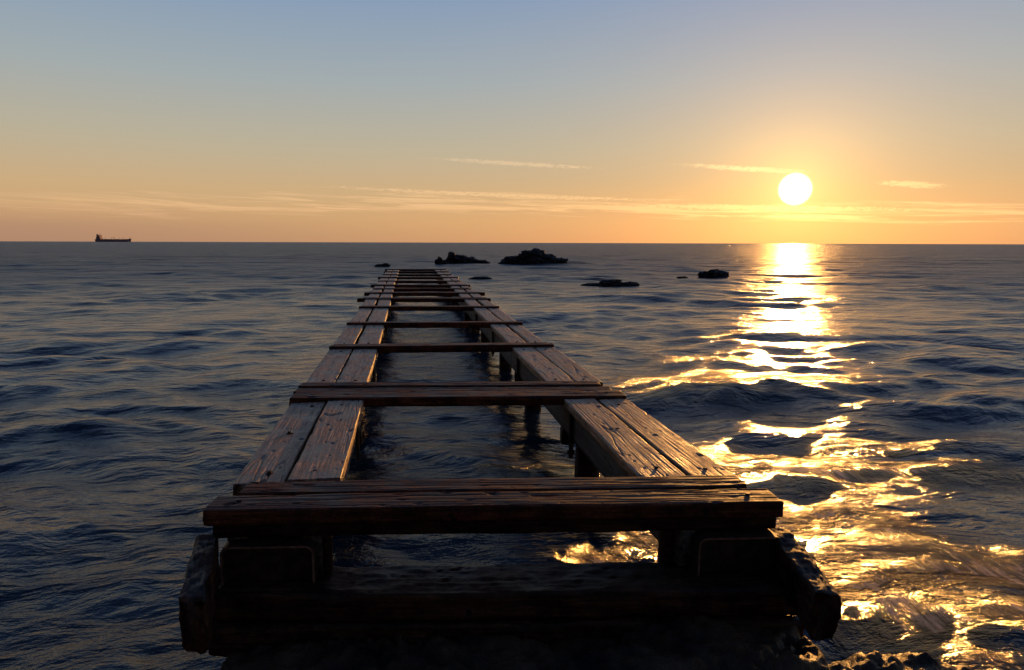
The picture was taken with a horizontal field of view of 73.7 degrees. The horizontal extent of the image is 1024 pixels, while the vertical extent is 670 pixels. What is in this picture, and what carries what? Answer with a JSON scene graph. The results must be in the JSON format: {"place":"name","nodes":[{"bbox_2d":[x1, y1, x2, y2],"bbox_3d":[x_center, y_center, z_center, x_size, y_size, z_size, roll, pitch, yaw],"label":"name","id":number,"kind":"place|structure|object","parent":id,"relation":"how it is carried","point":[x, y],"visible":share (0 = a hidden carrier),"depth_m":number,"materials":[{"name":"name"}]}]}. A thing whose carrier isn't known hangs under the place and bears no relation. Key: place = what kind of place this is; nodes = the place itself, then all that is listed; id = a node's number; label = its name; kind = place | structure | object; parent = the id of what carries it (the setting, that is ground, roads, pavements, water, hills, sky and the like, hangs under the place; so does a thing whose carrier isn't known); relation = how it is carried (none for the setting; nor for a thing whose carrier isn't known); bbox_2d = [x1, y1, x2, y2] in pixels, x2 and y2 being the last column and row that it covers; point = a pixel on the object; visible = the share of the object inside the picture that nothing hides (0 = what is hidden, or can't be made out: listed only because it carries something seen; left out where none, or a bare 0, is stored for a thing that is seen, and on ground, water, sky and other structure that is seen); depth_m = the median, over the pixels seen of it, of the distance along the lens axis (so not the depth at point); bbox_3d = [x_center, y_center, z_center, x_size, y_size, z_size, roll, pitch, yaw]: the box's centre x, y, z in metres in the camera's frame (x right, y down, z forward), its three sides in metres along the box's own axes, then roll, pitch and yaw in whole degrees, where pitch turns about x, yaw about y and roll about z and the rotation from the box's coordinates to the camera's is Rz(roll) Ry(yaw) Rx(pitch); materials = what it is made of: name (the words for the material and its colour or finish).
{"place":"outdoors","nodes":[
{"label":"outdoors","id":0,"kind":"place"},
{"bbox_2d":[398,273,436,273],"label":"cross beam back","id":1,"kind":"structure","parent":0,"point":[417,273],"depth_m":23.34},
{"bbox_2d":[379,280,459,280],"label":"cross beam back","id":2,"kind":"structure","parent":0,"point":[426,280],"depth_m":17.91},
{"bbox_2d":[374,284,467,284],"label":"cross beam back","id":3,"kind":"structure","parent":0,"point":[420,284],"depth_m":16.06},
{"bbox_2d":[363,297,485,297],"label":"cross beam back","id":4,"kind":"structure","parent":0,"point":[424,297],"depth_m":12.32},
{"bbox_2d":[413,321,460,321],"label":"cross beam back","id":5,"kind":"structure","parent":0,"point":[438,321],"depth_m":8.63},
{"bbox_2d":[333,342,547,344],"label":"cross beam back","id":6,"kind":"structure","parent":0,"point":[434,343],"depth_m":6.74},
{"bbox_2d":[0,241,1023,669],"bbox_3d":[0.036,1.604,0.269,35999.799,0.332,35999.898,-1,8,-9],"label":"water","id":7,"kind":"structure","parent":0,"point":[858,409],"depth_m":6.71,"materials":[{"name":"blue liquid"}]},
{"bbox_2d":[95,234,130,241],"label":"cargo ship","id":8,"kind":"object","parent":7,"relation":"on","point":[99,238],"visible":0.94,"depth_m":2468.25,"materials":[{"name":"paint"}]},
{"bbox_2d":[374,263,389,266],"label":"sea rock","id":9,"kind":"object","parent":7,"relation":"in","point":[383,265],"visible":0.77,"depth_m":44.26,"materials":[{"name":"black stone"}]},
{"bbox_2d":[435,256,447,263],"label":"sea rock","id":10,"kind":"object","parent":7,"relation":"in","point":[439,260],"visible":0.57,"depth_m":49.59,"materials":[{"name":"black stone"}]},
{"bbox_2d":[446,252,488,263],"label":"sea rock","id":11,"kind":"object","parent":7,"relation":"in","point":[452,258],"visible":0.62,"depth_m":52.31,"materials":[{"name":"black stone"}]},
{"bbox_2d":[469,276,491,278],"bbox_3d":[-1.379,-2.435,29.975,1.047,0.278,0.642,2,8,11],"label":"sea rock","id":12,"kind":"object","parent":7,"relation":"in","point":[482,277],"visible":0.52,"depth_m":29.84,"materials":[{"name":"black stone"}]},
{"bbox_2d":[481,331,490,342],"bbox_3d":[-0.416,0.193,10.769,0.157,1.130,0.156,-1,8,-9],"label":"post","id":13,"kind":"object","parent":7,"relation":"in","point":[484,339],"visible":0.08,"depth_m":10.68,"materials":[{"name":"brown wood"}]},
{"bbox_2d":[359,306,499,310],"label":"cross beam","id":14,"kind":"structure","parent":13,"relation":"on","point":[430,308],"depth_m":10.54,"materials":[{"name":"red wood"}]},
{"bbox_2d":[471,311,511,366],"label":"beam","id":15,"kind":"structure","parent":13,"relation":"on","point":[487,333],"depth_m":8.62,"materials":[{"name":"brown wood"}]},
{"bbox_2d":[474,308,500,320],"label":"stringer board","id":16,"kind":"object","parent":15,"relation":"on","point":[484,314],"visible":0.75,"depth_m":9.62,"materials":[{"name":"brown wood"}]},
{"bbox_2d":[490,324,524,342],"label":"stringer board","id":17,"kind":"object","parent":15,"relation":"on","point":[504,333],"visible":0.84,"depth_m":7.62,"materials":[{"name":"brown wood"}]},
{"bbox_2d":[499,353,511,370],"bbox_3d":[-0.084,0.485,8.614,0.157,1.130,0.156,-1,8,-9],"label":"post","id":18,"kind":"object","parent":7,"relation":"in","point":[504,365],"visible":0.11,"depth_m":8.53,"materials":[{"name":"brown wood"}]},
{"bbox_2d":[347,321,522,327],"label":"cross beam","id":19,"kind":"structure","parent":18,"relation":"on","point":[471,324],"depth_m":8.43,"materials":[{"name":"red wood"}]},
{"bbox_2d":[525,405,540,409],"bbox_3d":[0.206,0.740,6.733,0.156,1.130,0.156,-1,8,-9],"label":"post","id":20,"kind":"object","parent":7,"relation":"in","point":[537,407],"visible":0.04,"depth_m":6.66,"materials":[{"name":"brown wood"}]},
{"bbox_2d":[498,248,583,263],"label":"sea rock","id":21,"kind":"object","parent":7,"relation":"in","point":[535,256],"visible":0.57,"depth_m":51.26,"materials":[{"name":"black stone"}]},
{"bbox_2d":[575,445,598,476],"bbox_3d":[0.517,1.014,4.715,0.156,1.130,0.155,-1,8,-9],"label":"post","id":22,"kind":"object","parent":7,"relation":"in","point":[585,466],"visible":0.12,"depth_m":4.63,"materials":[{"name":"brown wood"}]},
{"bbox_2d":[560,427,574,443],"bbox_3d":[0.513,0.692,4.739,0.354,0.100,0.122,0,8,-3],"label":"bearer","id":23,"kind":"object","parent":22,"relation":"attached to","point":[564,437],"visible":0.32,"depth_m":4.68,"materials":[{"name":"brown wood"}]},
{"bbox_2d":[221,614,971,669],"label":"stone foundation","id":24,"kind":"object","parent":7,"relation":"in","point":[688,642],"visible":0.66,"depth_m":2.40,"materials":[{"name":"black stone"}]},
{"bbox_2d":[208,614,804,656],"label":"sill beam","id":25,"kind":"structure","parent":24,"relation":"on","point":[227,636],"depth_m":2.50,"materials":[{"name":"brown wood"}]},
{"bbox_2d":[178,533,220,654],"bbox_3d":[-1.097,0.897,2.410,0.098,0.218,0.460,-2,13,-18],"label":"side timber","id":26,"kind":"object","parent":25,"relation":"on","point":[197,597],"visible":0.98,"depth_m":2.26,"materials":[{"name":"brown wood"}]},
{"bbox_2d":[227,537,247,540],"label":"beam","id":27,"kind":"structure","parent":25,"relation":"on","point":[228,539],"depth_m":2.61,"materials":[{"name":"brown wood"}]},
{"bbox_2d":[233,402,324,495],"bbox_3d":[-1.193,0.557,3.637,0.217,0.060,1.501,-1,8,-8],"label":"stringer board","id":28,"kind":"object","parent":27,"relation":"on","point":[279,451],"visible":0.91,"depth_m":3.42,"materials":[{"name":"brown wood"}]},
{"bbox_2d":[234,289,749,503],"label":"bolt heads","id":29,"kind":"object","parent":28,"relation":"on","point":[269,472],"visible":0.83,"depth_m":3.09,"materials":[{"name":"black metal"}]},
{"bbox_2d":[307,349,351,381],"bbox_3d":[-1.505,0.271,5.686,0.214,0.058,1.648,-1,8,-9],"label":"stringer board","id":30,"kind":"object","parent":27,"relation":"on","point":[331,365],"visible":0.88,"depth_m":5.59,"materials":[{"name":"brown wood"}]},
{"bbox_2d":[220,537,317,584],"bbox_3d":[-0.928,0.853,2.635,0.363,0.149,0.159,0,8,-3],"label":"steel channel end","id":31,"kind":"object","parent":25,"relation":"on","point":[262,558],"visible":0.86,"depth_m":2.59,"materials":[{"name":"black metal"}]},
{"bbox_2d":[215,562,796,622],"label":"sill beam","id":32,"kind":"structure","parent":25,"relation":"on","point":[522,591],"depth_m":2.52,"materials":[{"name":"brown wood"}]},
{"bbox_2d":[511,353,696,565],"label":"beam","id":33,"kind":"structure","parent":25,"relation":"on","point":[602,460],"depth_m":3.88,"materials":[{"name":"brown wood"}]},
{"bbox_2d":[512,347,572,380],"bbox_3d":[0.234,0.259,5.793,0.211,0.057,1.717,-1,8,-9],"label":"stringer board","id":34,"kind":"object","parent":33,"relation":"on","point":[539,366],"visible":0.88,"depth_m":5.69,"materials":[{"name":"brown wood"}]},
{"bbox_2d":[564,398,685,476],"bbox_3d":[0.551,0.543,3.698,0.208,0.061,1.523,-1,8,-9],"label":"stringer board","id":35,"kind":"object","parent":33,"relation":"on","point":[630,452],"visible":0.91,"depth_m":3.51,"materials":[{"name":"brown wood"}]},
{"bbox_2d":[658,530,674,562],"bbox_3d":[0.628,0.889,2.769,0.062,0.300,0.062,-1,8,-9],"label":"post","id":36,"kind":"object","parent":25,"relation":"on","point":[665,545],"visible":0.4,"depth_m":2.74,"materials":[{"name":"brown wood"}]},
{"bbox_2d":[689,529,779,575],"bbox_3d":[0.871,0.844,2.706,0.354,0.157,0.159,0,8,-3],"label":"steel channel end","id":37,"kind":"object","parent":25,"relation":"on","point":[742,550],"visible":0.71,"depth_m":2.66,"materials":[{"name":"black metal"}]},
{"bbox_2d":[213,517,775,537],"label":"front lower beam","id":38,"kind":"structure","parent":37,"relation":"on","point":[458,527],"depth_m":2.63,"materials":[{"name":"brown wood"}]},
{"bbox_2d":[238,475,746,495],"bbox_3d":[-0.063,0.648,2.846,2.079,0.062,0.141,0,8,-3],"label":"wooden plank","id":39,"kind":"object","parent":38,"relation":"on","point":[700,482],"visible":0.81,"depth_m":2.83,"materials":[{"name":"red wood"}]},
{"bbox_2d":[203,488,783,525],"bbox_3d":[-0.055,0.670,2.673,2.214,0.069,0.161,0,8,-3],"label":"front plank","id":40,"kind":"object","parent":38,"relation":"on","point":[449,506],"visible":1,"depth_m":2.62,"materials":[{"name":"red wood"}]},
{"bbox_2d":[770,527,841,640],"bbox_3d":[1.051,0.888,2.503,0.106,0.188,0.522,1,9,3],"label":"side timber","id":41,"kind":"object","parent":25,"relation":"on","point":[811,596],"visible":0.89,"depth_m":2.36,"materials":[{"name":"brown wood"}]},
{"bbox_2d":[580,279,639,286],"bbox_3d":[3.775,-1.903,26.069,2.329,0.469,0.740,1,8,6],"label":"sea rock","id":42,"kind":"object","parent":7,"relation":"in","point":[610,283],"visible":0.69,"depth_m":25.83,"materials":[{"name":"black stone"}]},
{"bbox_2d":[697,269,728,277],"bbox_3d":[9.650,-2.825,32.731,1.668,0.678,0.910,-1,8,-9],"label":"sea rock","id":43,"kind":"object","parent":7,"relation":"in","point":[711,273],"visible":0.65,"depth_m":32.48,"materials":[{"name":"black stone"}]},
{"bbox_3d":[-1.212,1.019,4.643,0.156,1.130,0.157,-1,8,-9],"label":"post","id":44,"kind":"object","parent":7,"relation":"in","visible":0},
{"bbox_2d":[355,427,363,445],"bbox_3d":[-1.222,0.696,4.662,0.405,0.100,0.125,0,8,-3],"label":"bearer","id":45,"kind":"object","parent":44,"relation":"attached to","point":[361,432],"visible":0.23,"depth_m":4.65,"materials":[{"name":"brown wood"}]},
{"bbox_2d":[301,371,372,571],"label":"beam","id":46,"kind":"structure","parent":45,"relation":"on","point":[318,540],"depth_m":2.64,"materials":[{"name":"brown wood"}]},
{"bbox_2d":[287,400,363,481],"bbox_3d":[-0.956,0.543,3.652,0.226,0.056,1.490,-1,8,-9],"label":"stringer board","id":47,"kind":"object","parent":46,"relation":"on","point":[326,452],"visible":0.99,"depth_m":3.42,"materials":[{"name":"brown wood"}]},
{"bbox_2d":[337,349,376,381],"bbox_3d":[-1.274,0.269,5.698,0.229,0.058,1.658,-1,8,-8],"label":"stringer board","id":48,"kind":"object","parent":46,"relation":"on","point":[359,366],"visible":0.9,"depth_m":5.58,"materials":[{"name":"brown wood"}]},
{"bbox_2d":[289,390,625,406],"bbox_3d":[-0.344,0.419,4.509,2.180,0.068,0.192,0,8,-2],"label":"cross plank","id":49,"kind":"object","parent":46,"relation":"on","point":[468,398],"visible":0.88,"depth_m":4.44,"materials":[{"name":"red wood"}]},
{"bbox_2d":[355,314,574,460],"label":"hanging bolts","id":50,"kind":"object","parent":46,"relation":"attached to","point":[570,452],"visible":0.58,"depth_m":4.39,"materials":[{"name":"metal"}]},
{"bbox_2d":[0,0,1023,243],"label":"sky","id":51,"kind":"structure","parent":0,"point":[426,121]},
{"bbox_3d":[-0.664,-0.027,12.385,0.156,1.130,0.157,-1,8,-9],"label":"post","id":52,"kind":"object","parent":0,"visible":0},
{"bbox_2d":[454,296,471,319],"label":"beam","id":53,"kind":"structure","parent":52,"relation":"attached to","point":[464,304],"depth_m":12.66,"materials":[{"name":"brown wood"}]},
{"bbox_2d":[459,294,469,296],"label":"stringer board","id":54,"kind":"object","parent":53,"relation":"on","point":[463,295],"visible":0.48,"depth_m":13.10,"materials":[{"name":"brown wood"}]},
{"bbox_2d":[464,299,480,305],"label":"stringer board","id":55,"kind":"object","parent":53,"relation":"on","point":[470,302],"visible":0.72,"depth_m":11.56,"materials":[{"name":"brown wood"}]},
{"bbox_3d":[0.620,0.524,4.850,0.084,0.204,4.394,-1,8,-9],"label":"right outer beam","id":56,"kind":"object","parent":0,"visible":0},
{"bbox_2d":[298,381,600,387],"bbox_3d":[-0.428,0.373,4.838,2.118,0.068,0.138,0,8,-2],"label":"cross plank","id":57,"kind":"object","parent":56,"relation":"on","point":[445,384],"visible":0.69,"depth_m":4.80,"materials":[{"name":"red wood"}]},
{"bbox_2d":[293,386,610,393],"bbox_3d":[-0.393,0.401,4.686,2.158,0.067,0.135,0,8,-2],"label":"cross plank","id":58,"kind":"object","parent":56,"relation":"on","point":[394,389],"visible":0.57,"depth_m":4.67,"materials":[{"name":"red wood"}]},
{"bbox_2d":[535,347,602,385],"bbox_3d":[0.443,0.258,5.806,0.196,0.057,1.726,-1,8,-9],"label":"stringer board","id":59,"kind":"object","parent":56,"relation":"on","point":[570,368],"visible":0.79,"depth_m":5.65,"materials":[{"name":"brown wood"}]},
{"bbox_2d":[598,399,732,475],"bbox_3d":[0.769,0.543,3.708,0.192,0.056,1.520,-1,8,-9],"label":"stringer board","id":60,"kind":"object","parent":56,"relation":"on","point":[683,456],"visible":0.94,"depth_m":3.51,"materials":[{"name":"brown wood"}]},
{"bbox_3d":[-0.045,-0.061,9.159,0.082,0.204,4.392,-1,8,-9],"label":"right outer beam","id":61,"kind":"object","parent":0,"visible":0},
{"bbox_2d":[488,308,515,320],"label":"stringer board","id":62,"kind":"object","parent":61,"relation":"on","point":[498,313],"visible":0.73,"depth_m":9.64,"materials":[{"name":"brown wood"}]},
{"bbox_2d":[508,325,542,341],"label":"stringer board","id":63,"kind":"object","parent":61,"relation":"on","point":[523,333],"visible":0.66,"depth_m":7.64,"materials":[{"name":"brown wood"}]},
{"bbox_3d":[-0.708,-0.645,13.470,0.081,0.205,4.392,-1,8,-9],"label":"right outer beam","id":64,"kind":"object","parent":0,"visible":0},
{"bbox_2d":[364,292,484,295],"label":"cross beam","id":65,"kind":"structure","parent":64,"relation":"on","point":[425,293],"depth_m":13.55,"materials":[{"name":"red wood"}]},
{"bbox_2d":[469,293,481,296],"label":"stringer board","id":66,"kind":"object","parent":64,"relation":"on","point":[475,295],"visible":0.5,"depth_m":13.07,"materials":[{"name":"brown wood"}]},
{"bbox_2d":[478,300,494,305],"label":"stringer board","id":67,"kind":"object","parent":64,"relation":"on","point":[484,302],"visible":0.69,"depth_m":11.58,"materials":[{"name":"brown wood"}]},
{"bbox_3d":[-1.523,0.745,6.661,0.157,1.130,0.157,-1,8,-9],"label":"post","id":68,"kind":"object","parent":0,"visible":0},
{"bbox_2d":[329,343,553,352],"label":"cross beam","id":69,"kind":"structure","parent":68,"relation":"on","point":[426,348],"depth_m":6.58,"materials":[{"name":"red wood"}]},
{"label":"post","id":70,"kind":"object","parent":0,"visible":0},
{"bbox_2d":[383,274,451,275],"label":"cross beam","id":71,"kind":"structure","parent":70,"relation":"on","point":[418,274],"depth_m":21.24,"materials":[{"name":"red wood"}]},
{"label":"post","id":72,"kind":"object","parent":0,"visible":0},
{"bbox_2d":[384,271,448,272],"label":"cross beam","id":73,"kind":"structure","parent":72,"relation":"on","point":[416,271],"depth_m":23.19,"materials":[{"name":"red wood"}]},
{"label":"post","id":74,"kind":"object","parent":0,"visible":0},
{"bbox_2d":[378,280,459,282],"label":"cross beam","id":75,"kind":"structure","parent":74,"relation":"on","point":[412,281],"depth_m":17.72,"materials":[{"name":"red wood"}]},
{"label":"post","id":76,"kind":"object","parent":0,"visible":0},
{"bbox_3d":[-2.708,-0.640,13.385,0.082,0.202,4.393,-1,8,-9],"label":"left outer beam","id":77,"kind":"object","parent":76,"relation":"attached to","visible":0},
{"bbox_2d":[362,299,376,305],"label":"stringer board","id":78,"kind":"object","parent":77,"relation":"on","point":[370,302],"visible":0.75,"depth_m":11.48,"materials":[{"name":"brown wood"}]},
{"bbox_2d":[368,294,379,296],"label":"stringer board","id":79,"kind":"object","parent":77,"relation":"on","point":[374,295],"visible":0.47,"depth_m":13.06,"materials":[{"name":"brown wood"}]},
{"bbox_2d":[371,289,381,291],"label":"stringer board","id":80,"kind":"object","parent":77,"relation":"on","point":[376,290],"visible":0.47,"depth_m":14.36,"materials":[{"name":"brown wood"}]},
{"bbox_2d":[357,298,490,301],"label":"cross beam","id":81,"kind":"structure","parent":77,"relation":"on","point":[423,299],"depth_m":12.14,"materials":[{"name":"red wood"}]},
{"bbox_3d":[-2.428,-0.641,13.398,0.081,0.206,4.392,-1,8,-9],"label":"left inner beam","id":82,"kind":"object","parent":76,"relation":"on","visible":0},
{"bbox_2d":[377,299,390,305],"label":"stringer board","id":83,"kind":"object","parent":82,"relation":"on","point":[383,302],"visible":0.74,"depth_m":11.48,"materials":[{"name":"brown wood"}]},
{"bbox_2d":[380,294,392,296],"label":"stringer board","id":84,"kind":"object","parent":82,"relation":"on","point":[386,295],"visible":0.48,"depth_m":13.04,"materials":[{"name":"brown wood"}]},
{"bbox_2d":[373,288,467,291],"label":"cross beam","id":85,"kind":"structure","parent":82,"relation":"on","point":[419,289],"depth_m":14.78,"materials":[{"name":"red wood"}]},
{"bbox_3d":[-3.253,-1.096,17.867,0.406,0.100,0.121,0,8,-3],"label":"bearer","id":86,"kind":"object","parent":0,"visible":0},
{"bbox_3d":[-3.372,-1.225,17.695,0.083,0.204,4.392,-1,8,-9],"label":"left outer beam","id":87,"kind":"object","parent":86,"relation":"on","visible":0},
{"bbox_2d":[378,277,458,279],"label":"cross beam","id":88,"kind":"structure","parent":87,"relation":"on","point":[434,278],"depth_m":19.47,"materials":[{"name":"red wood"}]},
{"bbox_2d":[371,285,470,287],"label":"cross beam","id":89,"kind":"structure","parent":87,"relation":"on","point":[420,286],"depth_m":15.91,"materials":[{"name":"red wood"}]},
{"bbox_3d":[-4.387,-2.091,25.214,0.404,0.101,0.121,0,8,-3],"label":"bearer","id":90,"kind":"object","parent":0,"visible":0},
{"bbox_3d":[-4.451,-2.174,24.694,0.080,0.201,1.085,-1,8,-9],"label":"left outer beam","id":91,"kind":"object","parent":90,"relation":"on","visible":0},
{"bbox_2d":[385,269,445,270],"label":"cross beam","id":92,"kind":"structure","parent":91,"relation":"on","point":[415,269],"depth_m":25.15,"materials":[{"name":"red wood"}]},
{"bbox_3d":[-2.044,-0.055,9.076,0.081,0.202,4.392,-1,8,-9],"label":"left outer beam","id":93,"kind":"object","parent":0,"visible":0},
{"bbox_2d":[334,325,363,343],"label":"stringer board","id":94,"kind":"object","parent":93,"relation":"on","point":[350,334],"visible":0.84,"depth_m":7.50,"materials":[{"name":"brown wood"}]},
{"bbox_2d":[351,308,371,321],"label":"stringer board","id":95,"kind":"object","parent":93,"relation":"on","point":[362,314],"visible":0.83,"depth_m":9.48,"materials":[{"name":"brown wood"}]},
{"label":"left inner beam","id":96,"kind":"object","parent":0,"visible":0},
{"bbox_2d":[358,325,383,343],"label":"stringer board","id":97,"kind":"object","parent":96,"relation":"on","point":[371,334],"visible":0.86,"depth_m":7.51,"materials":[{"name":"brown wood"}]},
{"bbox_2d":[368,308,388,321],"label":"stringer board","id":98,"kind":"object","parent":96,"relation":"on","point":[379,314],"visible":0.84,"depth_m":9.44,"materials":[{"name":"brown wood"}]}
]}

